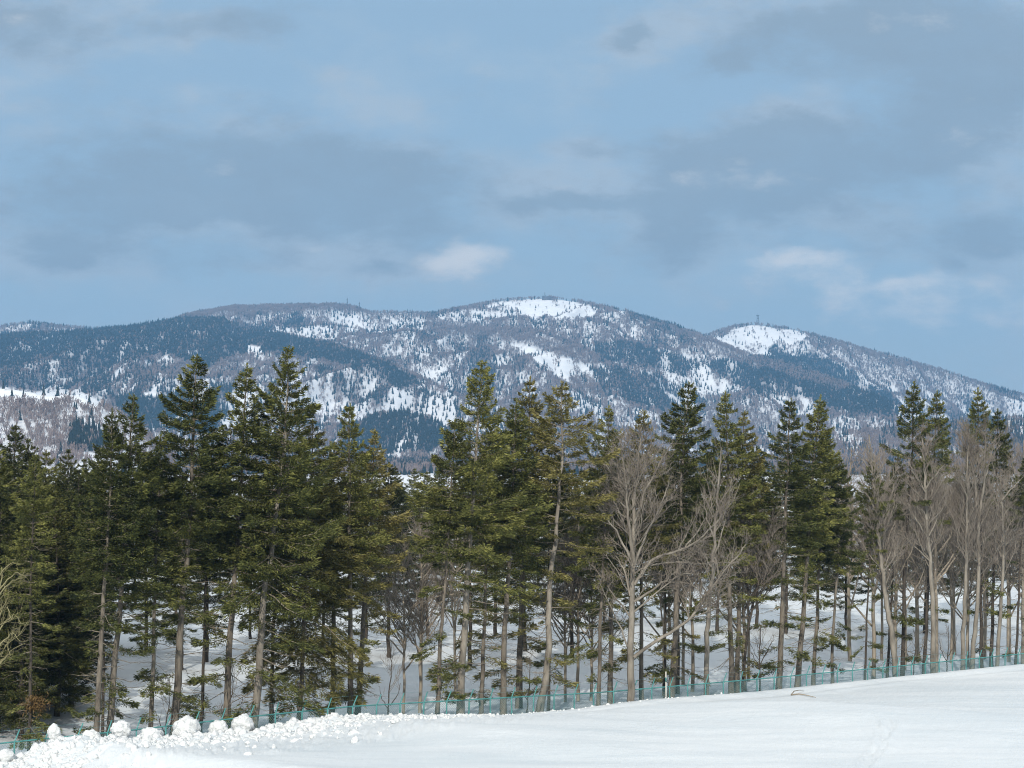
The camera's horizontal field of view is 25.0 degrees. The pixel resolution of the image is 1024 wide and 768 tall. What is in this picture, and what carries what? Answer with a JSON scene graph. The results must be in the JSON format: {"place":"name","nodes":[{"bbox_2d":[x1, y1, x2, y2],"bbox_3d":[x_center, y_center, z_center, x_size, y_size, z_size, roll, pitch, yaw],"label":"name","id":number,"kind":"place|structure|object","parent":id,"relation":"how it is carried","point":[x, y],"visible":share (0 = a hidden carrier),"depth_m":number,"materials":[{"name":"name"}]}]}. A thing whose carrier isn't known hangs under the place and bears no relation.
{"place":"outdoors","nodes":[
{"label":"outdoors","id":0,"kind":"place"},
{"bbox_2d":[0,646,1023,754],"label":"fence","id":1,"kind":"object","parent":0,"point":[519,711],"depth_m":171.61,"materials":[{"name":"metal"}]},
{"bbox_2d":[0,544,1023,767],"bbox_3d":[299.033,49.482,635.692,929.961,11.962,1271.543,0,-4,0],"label":"snow ground","id":2,"kind":"structure","parent":0,"point":[971,718],"depth_m":130.10,"materials":[{"name":"snow"}]},
{"bbox_2d":[0,424,37,648],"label":"fir tree","id":3,"kind":"object","parent":2,"relation":"on","point":[15,435],"visible":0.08,"depth_m":156.55,"materials":[{"name":"green plant"}]},
{"bbox_2d":[0,555,38,667],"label":"bare tree","id":4,"kind":"object","parent":2,"relation":"on","point":[12,633],"visible":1,"depth_m":120.60,"materials":[{"name":"plant"}]},
{"bbox_2d":[0,483,48,732],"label":"fir tree","id":5,"kind":"object","parent":2,"relation":"on","point":[10,518],"visible":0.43,"depth_m":136.18,"materials":[{"name":"green plant"}]},
{"bbox_2d":[0,448,48,704],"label":"fir tree","id":6,"kind":"object","parent":2,"relation":"on","point":[8,477],"visible":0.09,"depth_m":141.14,"materials":[{"name":"green plant"}]},
{"bbox_2d":[0,454,62,750],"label":"fir tree","id":7,"kind":"object","parent":2,"relation":"on","point":[35,702],"visible":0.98,"depth_m":122.89,"materials":[{"name":"green plant"}]},
{"bbox_2d":[0,438,64,670],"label":"fir tree","id":8,"kind":"object","parent":2,"relation":"on","point":[27,456],"visible":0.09,"depth_m":150.13,"materials":[{"name":"green plant"}]},
{"bbox_2d":[0,518,70,738],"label":"fir tree","id":9,"kind":"object","parent":2,"relation":"on","point":[40,682],"visible":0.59,"depth_m":134.83,"materials":[{"name":"green plant"}]},
{"bbox_2d":[12,469,87,691],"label":"fir tree","id":10,"kind":"object","parent":2,"relation":"on","point":[45,495],"visible":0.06,"depth_m":146.03,"materials":[{"name":"green plant"}]},
{"bbox_2d":[35,449,73,540],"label":"fir tree","id":11,"kind":"object","parent":2,"relation":"on","point":[49,472],"visible":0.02,"depth_m":161.14,"materials":[{"name":"green plant"}]},
{"bbox_2d":[17,490,101,716],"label":"fir tree","id":12,"kind":"object","parent":2,"relation":"on","point":[64,549],"visible":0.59,"depth_m":141.56,"materials":[{"name":"green plant"}]},
{"bbox_2d":[32,490,113,706],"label":"fir tree","id":13,"kind":"object","parent":2,"relation":"on","point":[76,585],"visible":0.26,"depth_m":144.87,"materials":[{"name":"green plant"}]},
{"bbox_2d":[48,449,97,653],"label":"fir tree","id":14,"kind":"object","parent":2,"relation":"on","point":[67,475],"visible":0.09,"depth_m":160.06,"materials":[{"name":"green plant"}]},
{"bbox_2d":[51,469,123,674],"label":"fir tree","id":15,"kind":"object","parent":2,"relation":"on","point":[77,488],"visible":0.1,"depth_m":155.76,"materials":[{"name":"green plant"}]},
{"bbox_2d":[71,460,134,736],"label":"fir tree","id":16,"kind":"object","parent":2,"relation":"on","point":[89,699],"visible":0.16,"depth_m":130.00,"materials":[{"name":"green plant"}]},
{"bbox_2d":[68,408,149,735],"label":"fir tree","id":17,"kind":"object","parent":2,"relation":"on","point":[108,523],"visible":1,"depth_m":126.39,"materials":[{"name":"green plant"}]},
{"bbox_2d":[68,393,176,736],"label":"fir tree","id":18,"kind":"object","parent":2,"relation":"on","point":[136,450],"visible":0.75,"depth_m":127.93,"materials":[{"name":"green plant"}]},
{"bbox_2d":[119,455,178,650],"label":"fir tree","id":19,"kind":"object","parent":2,"relation":"on","point":[145,576],"visible":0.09,"depth_m":176.13,"materials":[{"name":"green plant"}]},
{"bbox_2d":[116,433,201,726],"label":"fir tree","id":20,"kind":"object","parent":2,"relation":"on","point":[152,689],"visible":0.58,"depth_m":130.75,"materials":[{"name":"green plant"}]},
{"bbox_2d":[145,498,215,669],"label":"fir tree","id":21,"kind":"object","parent":2,"relation":"on","point":[192,607],"visible":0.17,"depth_m":162.65,"materials":[{"name":"green plant"}]},
{"bbox_2d":[172,715,200,735],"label":"snow chunk","id":22,"kind":"object","parent":2,"relation":"on","point":[188,724],"visible":0.66,"depth_m":121.84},
{"bbox_2d":[134,354,242,735],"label":"fir tree","id":23,"kind":"object","parent":2,"relation":"on","point":[211,480],"visible":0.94,"depth_m":131.18,"materials":[{"name":"green plant"}]},
{"bbox_2d":[168,424,235,731],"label":"fir tree","id":24,"kind":"object","parent":2,"relation":"on","point":[203,705],"visible":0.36,"depth_m":134.76,"materials":[{"name":"green plant"}]},
{"bbox_2d":[166,467,245,661],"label":"fir tree","id":25,"kind":"object","parent":2,"relation":"on","point":[218,596],"visible":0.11,"depth_m":170.08,"materials":[{"name":"green plant"}]},
{"bbox_2d":[174,363,300,723],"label":"fir tree","id":26,"kind":"object","parent":2,"relation":"on","point":[239,429],"visible":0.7,"depth_m":133.77,"materials":[{"name":"green plant"}]},
{"bbox_2d":[231,713,254,730],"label":"snow chunk","id":27,"kind":"object","parent":2,"relation":"on","point":[244,721],"visible":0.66,"depth_m":124.68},
{"bbox_2d":[194,344,346,728],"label":"fir tree","id":28,"kind":"object","parent":2,"relation":"on","point":[298,501],"visible":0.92,"depth_m":133.98,"materials":[{"name":"green plant"}]},
{"bbox_2d":[238,427,308,723],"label":"fir tree","id":29,"kind":"object","parent":2,"relation":"on","point":[272,666],"visible":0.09,"depth_m":142.39,"materials":[{"name":"green plant"}]},
{"bbox_2d":[236,418,375,720],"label":"fir tree","id":30,"kind":"object","parent":2,"relation":"on","point":[328,579],"visible":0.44,"depth_m":139.70,"materials":[{"name":"green plant"}]},
{"bbox_2d":[300,448,373,713],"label":"fir tree","id":31,"kind":"object","parent":2,"relation":"on","point":[346,581],"visible":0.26,"depth_m":143.61,"materials":[{"name":"green plant"}]},
{"bbox_2d":[310,403,393,714],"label":"fir tree","id":32,"kind":"object","parent":2,"relation":"on","point":[360,460],"visible":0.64,"depth_m":143.05,"materials":[{"name":"green plant"}]},
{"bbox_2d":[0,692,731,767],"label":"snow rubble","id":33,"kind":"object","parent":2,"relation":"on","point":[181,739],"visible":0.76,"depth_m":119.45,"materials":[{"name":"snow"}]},
{"bbox_2d":[336,469,396,643],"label":"fir tree","id":34,"kind":"object","parent":2,"relation":"on","point":[367,610],"visible":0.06,"depth_m":189.09,"materials":[{"name":"green plant"}]},
{"bbox_2d":[335,428,412,714],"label":"fir tree","id":35,"kind":"object","parent":2,"relation":"on","point":[395,519],"visible":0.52,"depth_m":146.56,"materials":[{"name":"green plant"}]},
{"bbox_2d":[353,461,426,657],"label":"fir tree","id":36,"kind":"object","parent":2,"relation":"on","point":[396,509],"visible":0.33,"depth_m":180.03,"materials":[{"name":"green plant"}]},
{"bbox_2d":[361,540,453,713],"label":"bare tree","id":37,"kind":"object","parent":2,"relation":"on","point":[403,640],"visible":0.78,"depth_m":153.79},
{"bbox_2d":[373,508,459,712],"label":"bare tree","id":38,"kind":"object","parent":2,"relation":"on","point":[425,578],"visible":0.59,"depth_m":154.75,"materials":[{"name":"plant"}]},
{"bbox_2d":[380,537,453,687],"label":"bare tree","id":39,"kind":"object","parent":2,"relation":"on","point":[418,630],"visible":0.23,"depth_m":161.25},
{"bbox_2d":[396,472,460,635],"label":"fir tree","id":40,"kind":"object","parent":2,"relation":"on","point":[426,482],"visible":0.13,"depth_m":199.09,"materials":[{"name":"green plant"}]},
{"bbox_2d":[408,418,486,714],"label":"fir tree","id":41,"kind":"object","parent":2,"relation":"on","point":[439,668],"visible":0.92,"depth_m":145.16,"materials":[{"name":"green plant"}]},
{"bbox_2d":[429,532,479,691],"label":"bare tree","id":42,"kind":"object","parent":2,"relation":"on","point":[455,620],"visible":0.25,"depth_m":165.45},
{"bbox_2d":[434,452,512,665],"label":"fir tree","id":43,"kind":"object","parent":2,"relation":"on","point":[477,589],"visible":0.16,"depth_m":177.88,"materials":[{"name":"green plant"}]},
{"bbox_2d":[404,360,554,713],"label":"fir tree","id":44,"kind":"object","parent":2,"relation":"on","point":[491,462],"visible":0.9,"depth_m":146.02,"materials":[{"name":"green plant"}]},
{"bbox_2d":[442,426,522,713],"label":"fir tree","id":45,"kind":"object","parent":2,"relation":"on","point":[485,615],"visible":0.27,"depth_m":150.60,"materials":[{"name":"green plant"}]},
{"bbox_2d":[470,398,555,714],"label":"fir tree","id":46,"kind":"object","parent":2,"relation":"on","point":[533,499],"visible":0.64,"depth_m":150.61,"materials":[{"name":"green plant"}]},
{"bbox_2d":[472,375,577,708],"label":"fir tree","id":47,"kind":"object","parent":2,"relation":"on","point":[537,408],"visible":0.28,"depth_m":160.32,"materials":[{"name":"green plant"}]},
{"bbox_2d":[492,490,557,650],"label":"fir tree","id":48,"kind":"object","parent":2,"relation":"on","point":[537,578],"visible":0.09,"depth_m":189.96,"materials":[{"name":"green plant"}]},
{"bbox_2d":[523,445,576,710],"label":"fir tree","id":49,"kind":"object","parent":2,"relation":"on","point":[541,662],"visible":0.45,"depth_m":158.30,"materials":[{"name":"green plant"}]},
{"bbox_2d":[496,381,620,711],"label":"fir tree","id":50,"kind":"object","parent":2,"relation":"on","point":[551,471],"visible":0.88,"depth_m":153.28,"materials":[{"name":"green plant"}]},
{"bbox_2d":[524,527,598,701],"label":"bare tree","id":51,"kind":"object","parent":2,"relation":"on","point":[565,628],"visible":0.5,"depth_m":165.59,"materials":[{"name":"plant"}]},
{"bbox_2d":[537,470,609,657],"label":"fir tree","id":52,"kind":"object","parent":2,"relation":"on","point":[572,642],"visible":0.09,"depth_m":187.29,"materials":[{"name":"green plant"}]},
{"bbox_2d":[534,490,626,701],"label":"bare tree","id":53,"kind":"object","parent":2,"relation":"on","point":[567,563],"visible":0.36,"depth_m":166.48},
{"bbox_2d":[557,555,636,700],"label":"bare tree","id":54,"kind":"object","parent":2,"relation":"on","point":[592,660],"visible":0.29,"depth_m":166.64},
{"bbox_2d":[564,404,636,705],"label":"fir tree","id":55,"kind":"object","parent":2,"relation":"on","point":[590,558],"visible":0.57,"depth_m":158.14,"materials":[{"name":"green plant"}]},
{"bbox_2d":[571,429,650,703],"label":"fir tree","id":56,"kind":"object","parent":2,"relation":"on","point":[611,624],"visible":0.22,"depth_m":162.76,"materials":[{"name":"green plant"}]},
{"bbox_2d":[602,409,682,699],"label":"fir tree","id":57,"kind":"object","parent":2,"relation":"on","point":[622,658],"visible":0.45,"depth_m":164.03,"materials":[{"name":"green plant"}]},
{"bbox_2d":[616,488,710,695],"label":"bare tree","id":58,"kind":"object","parent":2,"relation":"on","point":[663,605],"visible":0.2,"depth_m":171.02,"materials":[{"name":"plant"}]},
{"bbox_2d":[643,461,689,697],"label":"fir tree","id":59,"kind":"object","parent":2,"relation":"on","point":[650,668],"visible":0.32,"depth_m":168.93,"materials":[{"name":"green plant"}]},
{"bbox_2d":[583,415,763,701],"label":"bare tree","id":60,"kind":"object","parent":2,"relation":"on","point":[634,531],"visible":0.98,"depth_m":155.60,"materials":[{"name":"brown plant"}]},
{"bbox_2d":[646,436,710,693],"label":"fir tree","id":61,"kind":"object","parent":2,"relation":"on","point":[696,676],"visible":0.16,"depth_m":173.25,"materials":[{"name":"green plant"}]},
{"bbox_2d":[638,381,719,697],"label":"fir tree","id":62,"kind":"object","parent":2,"relation":"on","point":[689,419],"visible":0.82,"depth_m":167.32,"materials":[{"name":"green plant"}]},
{"bbox_2d":[644,455,721,684],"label":"bare tree","id":63,"kind":"object","parent":2,"relation":"on","point":[683,654],"visible":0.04,"depth_m":179.93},
{"bbox_2d":[654,505,731,691],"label":"bare tree","id":64,"kind":"object","parent":2,"relation":"on","point":[693,654],"visible":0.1,"depth_m":174.89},
{"bbox_2d":[683,439,744,694],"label":"bare tree","id":65,"kind":"object","parent":2,"relation":"on","point":[707,646],"visible":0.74,"depth_m":163.95,"materials":[{"name":"brown plant"}]},
{"bbox_2d":[691,390,769,693],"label":"fir tree","id":66,"kind":"object","parent":2,"relation":"on","point":[743,504],"visible":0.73,"depth_m":169.91,"materials":[{"name":"green plant"}]},
{"bbox_2d":[699,411,781,692],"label":"fir tree","id":67,"kind":"object","parent":2,"relation":"on","point":[749,444],"visible":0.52,"depth_m":172.05,"materials":[{"name":"green plant"}]},
{"bbox_2d":[688,491,798,690],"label":"bare tree","id":68,"kind":"object","parent":2,"relation":"on","point":[745,607],"visible":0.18,"depth_m":175.70,"materials":[{"name":"plant"}]},
{"bbox_2d":[701,486,793,680],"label":"bare tree","id":69,"kind":"object","parent":2,"relation":"on","point":[748,645],"visible":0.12,"depth_m":184.47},
{"bbox_2d":[731,502,791,691],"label":"bare tree","id":70,"kind":"object","parent":2,"relation":"on","point":[763,566],"visible":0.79,"depth_m":170.82,"materials":[{"name":"brown plant"}]},
{"bbox_2d":[751,457,817,633],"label":"fir tree","id":71,"kind":"object","parent":2,"relation":"on","point":[794,594],"visible":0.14,"depth_m":216.97,"materials":[{"name":"green plant"}]},
{"bbox_2d":[743,398,826,688],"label":"fir tree","id":72,"kind":"object","parent":2,"relation":"on","point":[801,452],"visible":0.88,"depth_m":172.54,"materials":[{"name":"green plant"}]},
{"bbox_2d":[773,394,850,686],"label":"fir tree","id":73,"kind":"object","parent":2,"relation":"on","point":[821,446],"visible":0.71,"depth_m":174.93,"materials":[{"name":"green plant"}]},
{"bbox_2d":[789,437,856,685],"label":"fir tree","id":74,"kind":"object","parent":2,"relation":"on","point":[815,638],"visible":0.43,"depth_m":179.49,"materials":[{"name":"green plant"}]},
{"bbox_2d":[810,455,866,683],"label":"fir tree","id":75,"kind":"object","parent":2,"relation":"on","point":[840,559],"visible":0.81,"depth_m":179.28,"materials":[{"name":"green plant"}]},
{"bbox_2d":[821,491,871,629],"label":"fir tree","id":76,"kind":"object","parent":2,"relation":"on","point":[860,590],"visible":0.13,"depth_m":224.17,"materials":[{"name":"green plant"}]},
{"bbox_2d":[821,441,893,661],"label":"bare tree","id":77,"kind":"object","parent":2,"relation":"on","point":[849,576],"visible":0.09,"depth_m":200.95,"materials":[{"name":"plant"}]},
{"bbox_2d":[813,449,916,678],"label":"bare tree","id":78,"kind":"object","parent":2,"relation":"on","point":[875,588],"visible":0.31,"depth_m":185.85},
{"bbox_2d":[845,461,893,679],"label":"fir tree","id":79,"kind":"object","parent":2,"relation":"on","point":[869,560],"visible":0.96,"depth_m":182.49,"materials":[{"name":"green plant"}]},
{"bbox_2d":[846,434,916,676],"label":"bare tree","id":80,"kind":"object","parent":2,"relation":"on","point":[886,605],"visible":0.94,"depth_m":182.40,"materials":[{"name":"brown plant"}]},
{"bbox_2d":[849,443,923,659],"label":"bare tree","id":81,"kind":"object","parent":2,"relation":"on","point":[882,638],"visible":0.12,"depth_m":203.58,"materials":[{"name":"plant"}]},
{"bbox_2d":[876,456,913,677],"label":"fir tree","id":82,"kind":"object","parent":2,"relation":"on","point":[897,635],"visible":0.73,"depth_m":186.44,"materials":[{"name":"green plant"}]},
{"bbox_2d":[853,471,938,649],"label":"bare tree","id":83,"kind":"object","parent":2,"relation":"on","point":[918,586],"visible":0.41,"depth_m":190.31,"materials":[{"name":"plant"}]},
{"bbox_2d":[870,379,942,675],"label":"fir tree","id":84,"kind":"object","parent":2,"relation":"on","point":[910,620],"visible":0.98,"depth_m":186.57,"materials":[{"name":"green plant"}]},
{"bbox_2d":[864,466,950,670],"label":"bare tree","id":85,"kind":"object","parent":2,"relation":"on","point":[901,586],"visible":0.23,"depth_m":196.70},
{"bbox_2d":[885,416,957,672],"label":"bare tree","id":86,"kind":"object","parent":2,"relation":"on","point":[926,533],"visible":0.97,"depth_m":186.13,"materials":[{"name":"brown plant"}]},
{"bbox_2d":[884,461,962,662],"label":"bare tree","id":87,"kind":"object","parent":2,"relation":"on","point":[917,611],"visible":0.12,"depth_m":203.98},
{"bbox_2d":[900,455,962,633],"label":"fir tree","id":88,"kind":"object","parent":2,"relation":"on","point":[920,607],"visible":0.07,"depth_m":224.18,"materials":[{"name":"green plant"}]},
{"bbox_2d":[905,389,960,673],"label":"fir tree","id":89,"kind":"object","parent":2,"relation":"on","point":[939,422],"visible":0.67,"depth_m":189.43,"materials":[{"name":"green plant"}]},
{"bbox_2d":[890,451,987,672],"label":"bare tree","id":90,"kind":"object","parent":2,"relation":"on","point":[939,574],"visible":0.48,"depth_m":190.96,"materials":[{"name":"plant"}]},
{"bbox_2d":[909,448,998,662],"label":"bare tree","id":91,"kind":"object","parent":2,"relation":"on","point":[950,582],"visible":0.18,"depth_m":204.59,"materials":[{"name":"plant"}]},
{"bbox_2d":[936,458,992,654],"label":"bare tree","id":92,"kind":"object","parent":2,"relation":"on","point":[954,632],"visible":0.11,"depth_m":211.89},
{"bbox_2d":[941,431,991,669],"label":"bare tree","id":93,"kind":"object","parent":2,"relation":"on","point":[968,533],"visible":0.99,"depth_m":189.26,"materials":[{"name":"brown plant"}]},
{"bbox_2d":[926,496,1012,666],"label":"bare tree","id":94,"kind":"object","parent":2,"relation":"on","point":[969,591],"visible":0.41,"depth_m":199.65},
{"bbox_2d":[948,409,1013,668],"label":"bare tree","id":95,"kind":"object","parent":2,"relation":"on","point":[977,552],"visible":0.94,"depth_m":190.39,"materials":[{"name":"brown plant"}]},
{"bbox_2d":[942,469,1022,659],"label":"bare tree","id":96,"kind":"object","parent":2,"relation":"on","point":[984,622],"visible":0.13,"depth_m":209.54,"materials":[{"name":"plant"}]},
{"bbox_2d":[956,387,1011,667],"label":"fir tree","id":97,"kind":"object","parent":2,"relation":"on","point":[974,416],"visible":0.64,"depth_m":197.06,"materials":[{"name":"green plant"}]},
{"bbox_2d":[965,409,1021,666],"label":"fir tree","id":98,"kind":"object","parent":2,"relation":"on","point":[1004,438],"visible":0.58,"depth_m":201.01,"materials":[{"name":"green plant"}]},
{"bbox_2d":[964,417,1023,652],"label":"bare tree","id":99,"kind":"object","parent":2,"relation":"on","point":[1007,500],"visible":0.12,"depth_m":216.16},
{"bbox_2d":[975,452,1023,666],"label":"bare tree","id":100,"kind":"object","parent":2,"relation":"on","point":[1003,481],"visible":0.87,"depth_m":195.25,"materials":[{"name":"brown plant"}]},
{"bbox_2d":[982,479,1022,661],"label":"bare tree","id":101,"kind":"object","parent":2,"relation":"on","point":[1013,581],"visible":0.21,"depth_m":206.48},
{"bbox_2d":[997,440,1023,662],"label":"bare tree","id":102,"kind":"object","parent":2,"relation":"on","point":[1022,584],"visible":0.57,"depth_m":200.18,"materials":[{"name":"brown plant"}]},
{"bbox_2d":[1001,458,1023,664],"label":"fir tree","id":103,"kind":"object","parent":2,"relation":"on","point":[1020,502],"visible":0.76,"depth_m":198.09,"materials":[{"name":"green plant"}]},
{"bbox_2d":[0,299,1023,542],"bbox_3d":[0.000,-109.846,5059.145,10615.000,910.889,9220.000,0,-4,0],"label":"mountains","id":104,"kind":"structure","parent":0,"point":[565,366],"depth_m":6651.33,"materials":[{"name":"snow"}]},
{"bbox_2d":[0,296,1023,474],"bbox_3d":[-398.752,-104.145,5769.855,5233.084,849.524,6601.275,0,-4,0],"label":"conifer forest","id":105,"kind":"object","parent":104,"relation":"on","point":[432,431],"visible":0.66,"depth_m":6407.07,"materials":[{"name":"plant"}]},
{"bbox_2d":[0,294,1023,474],"bbox_3d":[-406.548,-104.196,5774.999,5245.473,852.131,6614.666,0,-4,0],"label":"bare forest","id":106,"kind":"object","parent":104,"relation":"on","point":[29,405],"visible":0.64,"depth_m":6412.55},
{"bbox_2d":[0,0,1023,392],"label":"sky","id":107,"kind":"structure","parent":0,"point":[852,171],"materials":[{"name":"blue"}]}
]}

